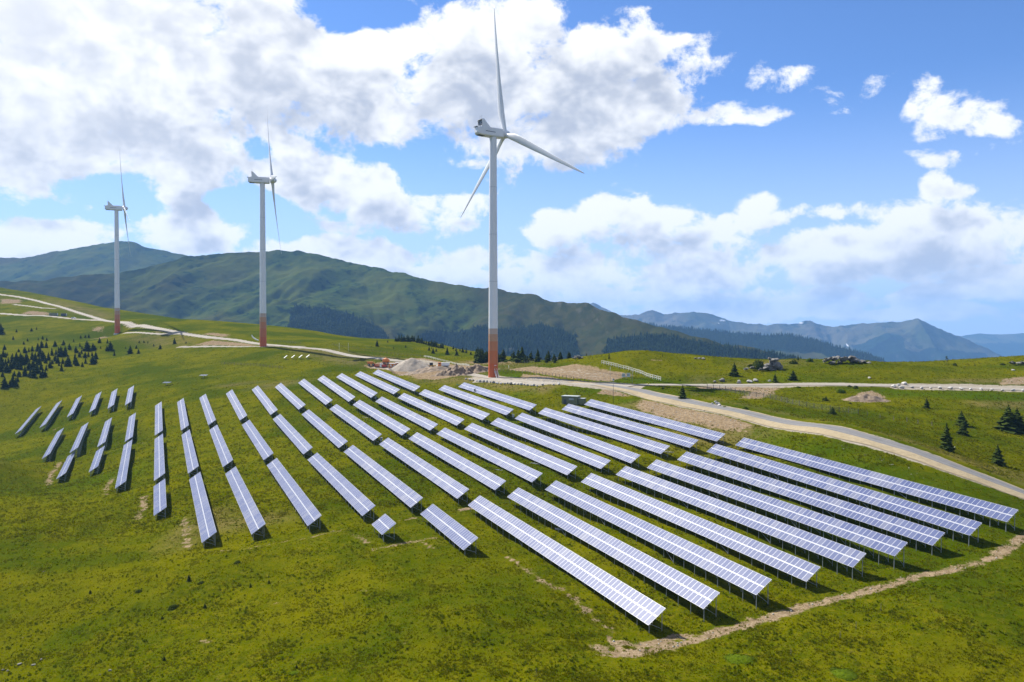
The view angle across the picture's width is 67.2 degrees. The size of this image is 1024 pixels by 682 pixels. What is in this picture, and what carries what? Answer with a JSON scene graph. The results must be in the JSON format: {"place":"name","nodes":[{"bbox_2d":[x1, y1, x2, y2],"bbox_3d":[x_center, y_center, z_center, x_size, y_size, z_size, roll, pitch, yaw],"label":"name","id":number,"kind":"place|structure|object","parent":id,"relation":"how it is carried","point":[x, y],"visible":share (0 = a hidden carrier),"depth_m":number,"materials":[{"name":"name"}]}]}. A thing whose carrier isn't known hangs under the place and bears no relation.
{"place":"outdoors","nodes":[
{"label":"outdoors","id":0,"kind":"place"},
{"bbox_2d":[0,313,100,320],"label":"gravel road","id":1,"kind":"structure","parent":0,"point":[48,316],"depth_m":801.29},
{"bbox_2d":[0,241,186,281],"bbox_3d":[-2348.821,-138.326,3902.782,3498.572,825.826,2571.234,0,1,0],"label":"mountain","id":2,"kind":"structure","parent":0,"point":[93,259],"depth_m":4123.66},
{"bbox_2d":[123,332,208,337],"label":"gravel path","id":3,"kind":"structure","parent":0,"point":[165,333],"depth_m":626.24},
{"bbox_2d":[177,346,303,347],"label":"gravel path","id":4,"kind":"structure","parent":0,"point":[226,346],"depth_m":550.62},
{"bbox_2d":[0,294,512,379],"bbox_3d":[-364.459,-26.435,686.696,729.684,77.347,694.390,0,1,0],"label":"gravel road","id":5,"kind":"structure","parent":0,"point":[130,324],"depth_m":593.38,"materials":[{"name":"gravel"}]},
{"bbox_2d":[0,250,779,358],"bbox_3d":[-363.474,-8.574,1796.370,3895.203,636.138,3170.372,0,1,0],"label":"mountain","id":6,"kind":"structure","parent":0,"point":[226,288],"depth_m":2511.58,"materials":[{"name":"plant"}]},
{"bbox_2d":[285,303,800,359],"bbox_3d":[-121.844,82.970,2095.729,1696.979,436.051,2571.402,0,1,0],"label":"mountain forest","id":7,"kind":"object","parent":6,"relation":"on","point":[558,334],"visible":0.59,"depth_m":2141.22,"materials":[{"name":"plant"}]},
{"bbox_2d":[0,288,1023,681],"bbox_3d":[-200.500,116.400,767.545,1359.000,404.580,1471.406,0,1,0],"label":"meadow ground","id":8,"kind":"structure","parent":0,"point":[60,330],"depth_m":157.81,"materials":[{"name":"plant"}]},
{"bbox_2d":[0,376,8,388],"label":"spruce tree","id":9,"kind":"object","parent":8,"relation":"on","point":[4,385],"visible":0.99,"depth_m":460.20,"materials":[{"name":"green plant"}]},
{"bbox_2d":[15,406,41,435],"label":"solar table","id":10,"kind":"object","parent":8,"relation":"on","point":[21,428],"visible":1,"depth_m":390.52,"materials":[{"name":"glass"}]},
{"bbox_2d":[40,400,61,431],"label":"solar table","id":11,"kind":"object","parent":8,"relation":"on","point":[46,423],"visible":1,"depth_m":385.40,"materials":[{"name":"glass"}]},
{"bbox_2d":[42,428,63,461],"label":"solar table","id":12,"kind":"object","parent":8,"relation":"on","point":[53,443],"visible":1,"depth_m":319.24,"materials":[{"name":"glass"}]},
{"bbox_2d":[57,451,75,479],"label":"solar table","id":13,"kind":"object","parent":8,"relation":"on","point":[65,467],"visible":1,"depth_m":270.17,"materials":[{"name":"glass"}]},
{"bbox_2d":[67,396,81,418],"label":"solar table","id":14,"kind":"object","parent":8,"relation":"on","point":[74,406],"visible":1,"depth_m":394.00,"materials":[{"name":"glass"}]},
{"bbox_2d":[70,423,87,456],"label":"solar table","id":15,"kind":"object","parent":8,"relation":"on","point":[78,443],"visible":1,"depth_m":309.58,"materials":[{"name":"glass"}]},
{"bbox_2d":[89,391,101,413],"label":"solar table","id":16,"kind":"object","parent":8,"relation":"on","point":[97,398],"visible":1,"depth_m":392.28,"materials":[{"name":"glass"}]},
{"bbox_2d":[89,446,104,476],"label":"solar table","id":17,"kind":"object","parent":8,"relation":"on","point":[96,462],"visible":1,"depth_m":263.38,"materials":[{"name":"glass"}]},
{"bbox_2d":[97,418,111,449],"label":"solar table","id":18,"kind":"object","parent":8,"relation":"on","point":[105,431],"visible":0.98,"depth_m":312.55,"materials":[{"name":"glass"}]},
{"bbox_2d":[108,388,117,412],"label":"solar table","id":19,"kind":"object","parent":8,"relation":"on","point":[113,397],"visible":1,"depth_m":386.59,"materials":[{"name":"glass"}]},
{"bbox_2d":[104,147,130,334],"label":"wind turbine","id":20,"kind":"object","parent":8,"relation":"on","point":[115,208],"visible":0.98,"depth_m":692.93,"materials":[{"name":"white paint"}]},
{"bbox_2d":[115,440,131,490],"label":"solar table","id":21,"kind":"object","parent":8,"relation":"on","point":[123,467],"visible":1,"depth_m":239.63,"materials":[{"name":"glass"}]},
{"bbox_2d":[125,386,133,406],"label":"solar table","id":22,"kind":"object","parent":8,"relation":"on","point":[129,398],"visible":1,"depth_m":386.61,"materials":[{"name":"glass"}]},
{"bbox_2d":[125,413,135,442],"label":"solar table","id":23,"kind":"object","parent":8,"relation":"on","point":[130,428],"visible":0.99,"depth_m":317.77,"materials":[{"name":"glass"}]},
{"bbox_2d":[155,401,162,435],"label":"solar table","id":24,"kind":"object","parent":8,"relation":"on","point":[158,420],"visible":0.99,"depth_m":321.65,"materials":[{"name":"glass"}]},
{"bbox_2d":[154,434,164,481],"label":"solar table","id":25,"kind":"object","parent":8,"relation":"on","point":[159,467],"visible":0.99,"depth_m":238.10,"materials":[{"name":"glass"}]},
{"bbox_2d":[154,479,166,517],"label":"solar table","id":26,"kind":"object","parent":8,"relation":"on","point":[159,496],"visible":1,"depth_m":191.76,"materials":[{"name":"glass"}]},
{"bbox_2d":[177,398,188,430],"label":"solar table","id":27,"kind":"object","parent":8,"relation":"on","point":[183,418],"visible":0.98,"depth_m":322.47,"materials":[{"name":"glass"}]},
{"bbox_2d":[182,429,198,475],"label":"solar table","id":28,"kind":"object","parent":8,"relation":"on","point":[191,457],"visible":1,"depth_m":242.01,"materials":[{"name":"glass"}]},
{"bbox_2d":[189,472,216,544],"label":"solar table","id":29,"kind":"object","parent":8,"relation":"on","point":[206,525],"visible":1,"depth_m":175.05,"materials":[{"name":"glass"}]},
{"bbox_2d":[200,394,215,428],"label":"solar table","id":30,"kind":"object","parent":8,"relation":"on","point":[207,410],"visible":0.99,"depth_m":325.87,"materials":[{"name":"glass"}]},
{"bbox_2d":[210,425,232,470],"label":"solar table","id":31,"kind":"object","parent":8,"relation":"on","point":[220,445],"visible":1,"depth_m":247.05,"materials":[{"name":"glass"}]},
{"bbox_2d":[226,390,246,421],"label":"solar table","id":32,"kind":"object","parent":8,"relation":"on","point":[241,414],"visible":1,"depth_m":327.50,"materials":[{"name":"glass"}]},
{"bbox_2d":[225,466,265,539],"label":"solar table","id":33,"kind":"object","parent":8,"relation":"on","point":[254,520],"visible":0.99,"depth_m":178.25,"materials":[{"name":"glass"}]},
{"bbox_2d":[242,420,272,461],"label":"solar table","id":34,"kind":"object","parent":8,"relation":"on","point":[259,443],"visible":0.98,"depth_m":252.01,"materials":[{"name":"glass"}]},
{"bbox_2d":[247,118,280,346],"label":"wind turbine","id":35,"kind":"object","parent":8,"relation":"on","point":[261,181],"visible":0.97,"depth_m":524.93,"materials":[{"name":"white paint"}]},
{"bbox_2d":[252,386,277,417],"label":"solar table","id":36,"kind":"object","parent":8,"relation":"on","point":[263,398],"visible":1,"depth_m":328.89,"materials":[{"name":"glass"}]},
{"bbox_2d":[275,383,305,412],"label":"solar table","id":37,"kind":"object","parent":8,"relation":"on","point":[292,398],"visible":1,"depth_m":331.45,"materials":[{"name":"glass"}]},
{"bbox_2d":[273,414,312,457],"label":"solar table","id":38,"kind":"object","parent":8,"relation":"on","point":[299,441],"visible":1,"depth_m":256.64,"materials":[{"name":"glass"}]},
{"bbox_2d":[267,458,321,531],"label":"solar table","id":39,"kind":"object","parent":8,"relation":"on","point":[304,505],"visible":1,"depth_m":178.88,"materials":[{"name":"glass"}]},
{"bbox_2d":[298,379,331,408],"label":"solar table","id":40,"kind":"object","parent":8,"relation":"on","point":[317,393],"visible":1,"depth_m":334.37,"materials":[{"name":"glass"}]},
{"bbox_2d":[302,409,347,449],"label":"solar table","id":41,"kind":"object","parent":8,"relation":"on","point":[326,430],"visible":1,"depth_m":261.92,"materials":[{"name":"glass"}]},
{"bbox_2d":[318,375,354,404],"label":"solar table","id":42,"kind":"object","parent":8,"relation":"on","point":[339,390],"visible":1,"depth_m":340.01,"materials":[{"name":"glass"}]},
{"bbox_2d":[308,453,374,520],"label":"solar table","id":43,"kind":"object","parent":8,"relation":"on","point":[360,502],"visible":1,"depth_m":182.86,"materials":[{"name":"glass"}]},
{"bbox_2d":[330,404,381,442],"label":"solar table","id":44,"kind":"object","parent":8,"relation":"on","point":[365,429],"visible":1,"depth_m":265.94,"materials":[{"name":"glass"}]},
{"bbox_2d":[337,373,376,397],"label":"solar table","id":45,"kind":"object","parent":8,"relation":"on","point":[361,388],"visible":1,"depth_m":345.66,"materials":[{"name":"glass"}]},
{"bbox_2d":[355,371,399,395],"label":"solar table","id":46,"kind":"object","parent":8,"relation":"on","point":[380,384],"visible":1,"depth_m":350.75,"materials":[{"name":"glass"}]},
{"bbox_2d":[353,400,409,436],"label":"solar table","id":47,"kind":"object","parent":8,"relation":"on","point":[391,423],"visible":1,"depth_m":271.07,"materials":[{"name":"glass"}]},
{"bbox_2d":[344,445,422,511],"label":"solar table","id":48,"kind":"object","parent":8,"relation":"on","point":[398,488],"visible":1,"depth_m":189.68,"materials":[{"name":"glass"}]},
{"bbox_2d":[372,514,395,541],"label":"solar table","id":49,"kind":"object","parent":8,"relation":"on","point":[387,523],"visible":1,"depth_m":149.69,"materials":[{"name":"glass"}]},
{"bbox_2d":[373,370,419,394],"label":"solar table","id":50,"kind":"object","parent":8,"relation":"on","point":[401,382],"visible":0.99,"depth_m":352.33,"materials":[{"name":"glass"}]},
{"bbox_2d":[375,397,437,431],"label":"solar table","id":51,"kind":"object","parent":8,"relation":"on","point":[424,422],"visible":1,"depth_m":277.43,"materials":[{"name":"glass"}]},
{"bbox_2d":[386,358,429,371],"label":"gravel heap","id":52,"kind":"object","parent":8,"relation":"on","point":[411,365],"visible":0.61,"depth_m":421.41,"materials":[{"name":"gravel"}]},
{"bbox_2d":[398,366,447,375],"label":"gravel spread","id":53,"kind":"object","parent":8,"relation":"on","point":[429,369],"visible":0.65,"depth_m":388.76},
{"bbox_2d":[379,438,468,504],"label":"solar table","id":54,"kind":"object","parent":8,"relation":"on","point":[454,488],"visible":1,"depth_m":194.56,"materials":[{"name":"glass"}]},
{"bbox_2d":[398,393,463,428],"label":"solar table","id":55,"kind":"object","parent":8,"relation":"on","point":[438,412],"visible":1,"depth_m":281.23,"materials":[{"name":"glass"}]},
{"bbox_2d":[421,504,477,551],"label":"solar table","id":56,"kind":"object","parent":8,"relation":"on","point":[454,531],"visible":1,"depth_m":146.80,"materials":[{"name":"glass"}]},
{"bbox_2d":[419,389,489,421],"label":"solar table","id":57,"kind":"object","parent":8,"relation":"on","point":[466,409],"visible":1,"depth_m":285.67,"materials":[{"name":"glass"}]},
{"bbox_2d":[430,364,479,376],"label":"earth heap","id":58,"kind":"object","parent":8,"relation":"on","point":[455,369],"visible":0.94,"depth_m":374.42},
{"bbox_2d":[409,432,505,491],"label":"solar table","id":59,"kind":"object","parent":8,"relation":"on","point":[484,476],"visible":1,"depth_m":200.33,"materials":[{"name":"glass"}]},
{"bbox_2d":[438,385,513,417],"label":"solar table","id":60,"kind":"object","parent":8,"relation":"on","point":[499,408],"visible":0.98,"depth_m":293.56,"materials":[{"name":"glass"}]},
{"bbox_2d":[465,364,487,371],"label":"earth heap","id":61,"kind":"object","parent":8,"relation":"on","point":[476,368],"visible":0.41,"depth_m":380.81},
{"bbox_2d":[475,349,483,363],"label":"spruce tree","id":62,"kind":"object","parent":8,"relation":"on","point":[479,360],"visible":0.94,"depth_m":433.06,"materials":[{"name":"green plant"}]},
{"bbox_2d":[437,428,542,486],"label":"solar table","id":63,"kind":"object","parent":8,"relation":"on","point":[513,466],"visible":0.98,"depth_m":205.95,"materials":[{"name":"glass"}]},
{"bbox_2d":[458,382,536,413],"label":"solar table","id":64,"kind":"object","parent":8,"relation":"on","point":[529,406],"visible":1,"depth_m":298.39,"materials":[{"name":"glass"}]},
{"bbox_2d":[0,342,1023,542],"bbox_3d":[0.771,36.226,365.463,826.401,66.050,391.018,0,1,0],"label":"meadow grass","id":65,"kind":"structure","parent":8,"relation":"on","point":[283,513],"depth_m":230.45,"materials":[{"name":"plant"}]},
{"bbox_2d":[513,349,521,362],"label":"spruce tree","id":66,"kind":"object","parent":8,"relation":"on","point":[518,359],"visible":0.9,"depth_m":430.25,"materials":[{"name":"green plant"}]},
{"bbox_2d":[465,423,576,478],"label":"solar table","id":67,"kind":"object","parent":8,"relation":"on","point":[554,463],"visible":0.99,"depth_m":210.03,"materials":[{"name":"glass"}]},
{"bbox_2d":[460,9,583,377],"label":"wind turbine","id":68,"kind":"object","parent":8,"relation":"on","point":[483,128],"visible":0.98,"depth_m":355.90,"materials":[{"name":"white paint"}]},
{"bbox_2d":[60,371,1022,657],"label":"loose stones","id":69,"kind":"object","parent":8,"relation":"on","point":[702,425],"visible":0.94,"depth_m":281.28,"materials":[{"name":"stone"}]},
{"bbox_2d":[490,418,610,472],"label":"solar table","id":70,"kind":"object","parent":8,"relation":"on","point":[589,458],"visible":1,"depth_m":215.49,"materials":[{"name":"glass"}]},
{"bbox_2d":[472,379,633,386],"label":"gravel pad","id":71,"kind":"object","parent":8,"relation":"on","point":[529,382],"visible":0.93,"depth_m":318.65,"materials":[{"name":"gravel"}]},
{"bbox_2d":[468,496,665,628],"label":"solar table","id":72,"kind":"object","parent":8,"relation":"on","point":[647,610],"visible":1,"depth_m":124.79,"materials":[{"name":"glass"}]},
{"bbox_2d":[562,395,585,404],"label":"transformer station","id":73,"kind":"object","parent":8,"relation":"on","point":[572,399],"visible":0.9,"depth_m":281.13,"materials":[{"name":"metal"}]},
{"bbox_2d":[515,413,639,467],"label":"solar table","id":74,"kind":"object","parent":8,"relation":"on","point":[605,448],"visible":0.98,"depth_m":220.87,"materials":[{"name":"glass"}]},
{"bbox_2d":[538,408,668,455],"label":"solar table","id":75,"kind":"object","parent":8,"relation":"on","point":[647,444],"visible":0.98,"depth_m":227.05,"materials":[{"name":"glass"}]},
{"bbox_2d":[507,487,719,620],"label":"solar table","id":76,"kind":"object","parent":8,"relation":"on","point":[697,593],"visible":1,"depth_m":129.04,"materials":[{"name":"glass"}]},
{"bbox_2d":[562,404,697,450],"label":"solar table","id":77,"kind":"object","parent":8,"relation":"on","point":[682,440],"visible":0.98,"depth_m":230.94,"materials":[{"name":"glass"}]},
{"bbox_2d":[601,360,659,379],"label":"fence","id":78,"kind":"object","parent":8,"relation":"on","point":[633,370],"visible":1,"depth_m":335.37,"materials":[{"name":"grey wood"}]},
{"bbox_2d":[584,399,724,443],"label":"solar table","id":79,"kind":"object","parent":8,"relation":"on","point":[716,436],"visible":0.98,"depth_m":235.13,"materials":[{"name":"glass"}]},
{"bbox_2d":[545,481,771,608],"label":"solar table","id":80,"kind":"object","parent":8,"relation":"on","point":[745,578],"visible":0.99,"depth_m":131.84,"materials":[{"name":"glass"}]},
{"bbox_2d":[678,384,686,398],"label":"spruce tree","id":81,"kind":"object","parent":8,"relation":"on","point":[682,395],"visible":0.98,"depth_m":263.14,"materials":[{"name":"green plant"}]},
{"bbox_2d":[581,473,819,589],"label":"solar table","id":82,"kind":"object","parent":8,"relation":"on","point":[794,566],"visible":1,"depth_m":138.52,"materials":[{"name":"glass"}]},
{"bbox_2d":[729,362,739,376],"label":"spruce tree","id":83,"kind":"object","parent":8,"relation":"on","point":[733,372],"visible":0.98,"depth_m":319.41,"materials":[{"name":"green plant"}]},
{"bbox_2d":[616,466,865,579],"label":"solar table","id":84,"kind":"object","parent":8,"relation":"on","point":[835,551],"visible":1,"depth_m":141.69,"materials":[{"name":"glass"}]},
{"bbox_2d":[724,653,759,663],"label":"grass patch","id":85,"kind":"object","parent":8,"relation":"on","point":[733,658],"visible":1,"depth_m":94.58,"materials":[{"name":"green plant"}]},
{"bbox_2d":[749,360,763,369],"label":"shrub","id":86,"kind":"object","parent":8,"relation":"on","point":[758,364],"visible":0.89,"depth_m":333.34,"materials":[{"name":"plant"}]},
{"bbox_2d":[744,357,782,370],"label":"rock outcrop","id":87,"kind":"object","parent":8,"relation":"on","point":[773,364],"visible":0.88,"depth_m":329.88,"materials":[{"name":"stone"}]},
{"bbox_2d":[647,459,907,566],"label":"solar table","id":88,"kind":"object","parent":8,"relation":"on","point":[888,545],"visible":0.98,"depth_m":145.06,"materials":[{"name":"glass"}]},
{"bbox_2d":[707,384,858,413],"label":"fence","id":89,"kind":"object","parent":8,"relation":"on","point":[804,405],"visible":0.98,"depth_m":260.47,"materials":[{"name":"grey wood"}]},
{"bbox_2d":[787,371,797,380],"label":"spruce tree","id":90,"kind":"object","parent":8,"relation":"on","point":[793,377],"visible":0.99,"depth_m":307.77,"materials":[{"name":"green plant"}]},
{"bbox_2d":[570,381,1023,498],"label":"dirt road","id":91,"kind":"structure","parent":8,"relation":"on","point":[853,438],"depth_m":196.08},
{"bbox_2d":[677,452,944,554],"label":"solar table","id":92,"kind":"object","parent":8,"relation":"on","point":[914,531],"visible":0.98,"depth_m":151.12,"materials":[{"name":"glass"}]},
{"bbox_2d":[829,666,858,680],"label":"grass patch","id":93,"kind":"object","parent":8,"relation":"on","point":[842,674],"visible":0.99,"depth_m":90.58,"materials":[{"name":"green plant"}]},
{"bbox_2d":[707,444,981,545],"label":"solar table","id":94,"kind":"object","parent":8,"relation":"on","point":[953,522],"visible":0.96,"depth_m":153.11,"materials":[{"name":"glass"}]},
{"bbox_2d":[822,355,870,363],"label":"rock outcrop","id":95,"kind":"object","parent":8,"relation":"on","point":[850,358],"visible":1,"depth_m":335.54,"materials":[{"name":"stone"}]},
{"bbox_2d":[842,393,889,401],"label":"earth mound","id":96,"kind":"object","parent":8,"relation":"on","point":[865,397],"visible":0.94,"depth_m":264.80,"materials":[{"name":"soil"}]},
{"bbox_2d":[736,438,1017,531],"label":"solar table","id":97,"kind":"object","parent":8,"relation":"on","point":[975,505],"visible":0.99,"depth_m":157.92,"materials":[{"name":"glass"}]},
{"bbox_2d":[939,423,955,452],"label":"spruce tree","id":98,"kind":"object","parent":8,"relation":"on","point":[946,442],"visible":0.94,"depth_m":186.17,"materials":[{"name":"green plant"}]},
{"bbox_2d":[954,410,969,426],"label":"spruce tree","id":99,"kind":"object","parent":8,"relation":"on","point":[961,417],"visible":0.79,"depth_m":223.23,"materials":[{"name":"green plant"}]},
{"bbox_2d":[956,420,970,435],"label":"spruce tree","id":100,"kind":"object","parent":8,"relation":"on","point":[962,431],"visible":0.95,"depth_m":212.32,"materials":[{"name":"green plant"}]},
{"bbox_2d":[990,445,1006,466],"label":"spruce tree","id":101,"kind":"object","parent":8,"relation":"on","point":[997,458],"visible":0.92,"depth_m":183.19,"materials":[{"name":"green plant"}]},
{"bbox_2d":[992,404,1023,434],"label":"spruce tree","id":102,"kind":"object","parent":8,"relation":"on","point":[1007,422],"visible":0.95,"depth_m":219.99,"materials":[{"name":"green plant"}]},
{"bbox_2d":[1014,408,1023,431],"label":"spruce tree","id":103,"kind":"object","parent":8,"relation":"on","point":[1017,414],"visible":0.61,"depth_m":221.28,"materials":[{"name":"green plant"}]},
{"bbox_2d":[0,0,1023,335],"label":"sky","id":104,"kind":"structure","parent":0,"point":[833,163],"materials":[{"name":"blue"}]},
{"bbox_2d":[665,327,885,361],"bbox_3d":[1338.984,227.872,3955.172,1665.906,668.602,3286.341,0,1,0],"label":"forest ridge","id":105,"kind":"structure","parent":0,"point":[813,354],"depth_m":4064.19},
{"bbox_2d":[644,321,883,361],"bbox_3d":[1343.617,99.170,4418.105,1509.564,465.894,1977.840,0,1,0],"label":"ridge forest","id":106,"kind":"object","parent":105,"relation":"on","point":[815,343],"visible":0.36,"depth_m":4167.09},
{"bbox_2d":[591,303,1003,361],"bbox_3d":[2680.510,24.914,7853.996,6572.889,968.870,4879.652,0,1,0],"label":"mountain range","id":107,"kind":"structure","parent":0,"point":[917,340],"depth_m":8012.88,"materials":[{"name":"stone"}]},
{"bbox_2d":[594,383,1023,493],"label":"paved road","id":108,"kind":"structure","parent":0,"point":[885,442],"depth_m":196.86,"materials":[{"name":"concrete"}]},
{"bbox_2d":[627,383,1023,390],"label":"gravel road","id":109,"kind":"structure","parent":0,"point":[908,385],"depth_m":298.71,"materials":[{"name":"gravel"}]},
{"bbox_2d":[960,333,1023,356],"bbox_3d":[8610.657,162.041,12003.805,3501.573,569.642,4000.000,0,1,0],"label":"mountain range","id":110,"kind":"structure","parent":0,"point":[1004,345],"depth_m":12189.62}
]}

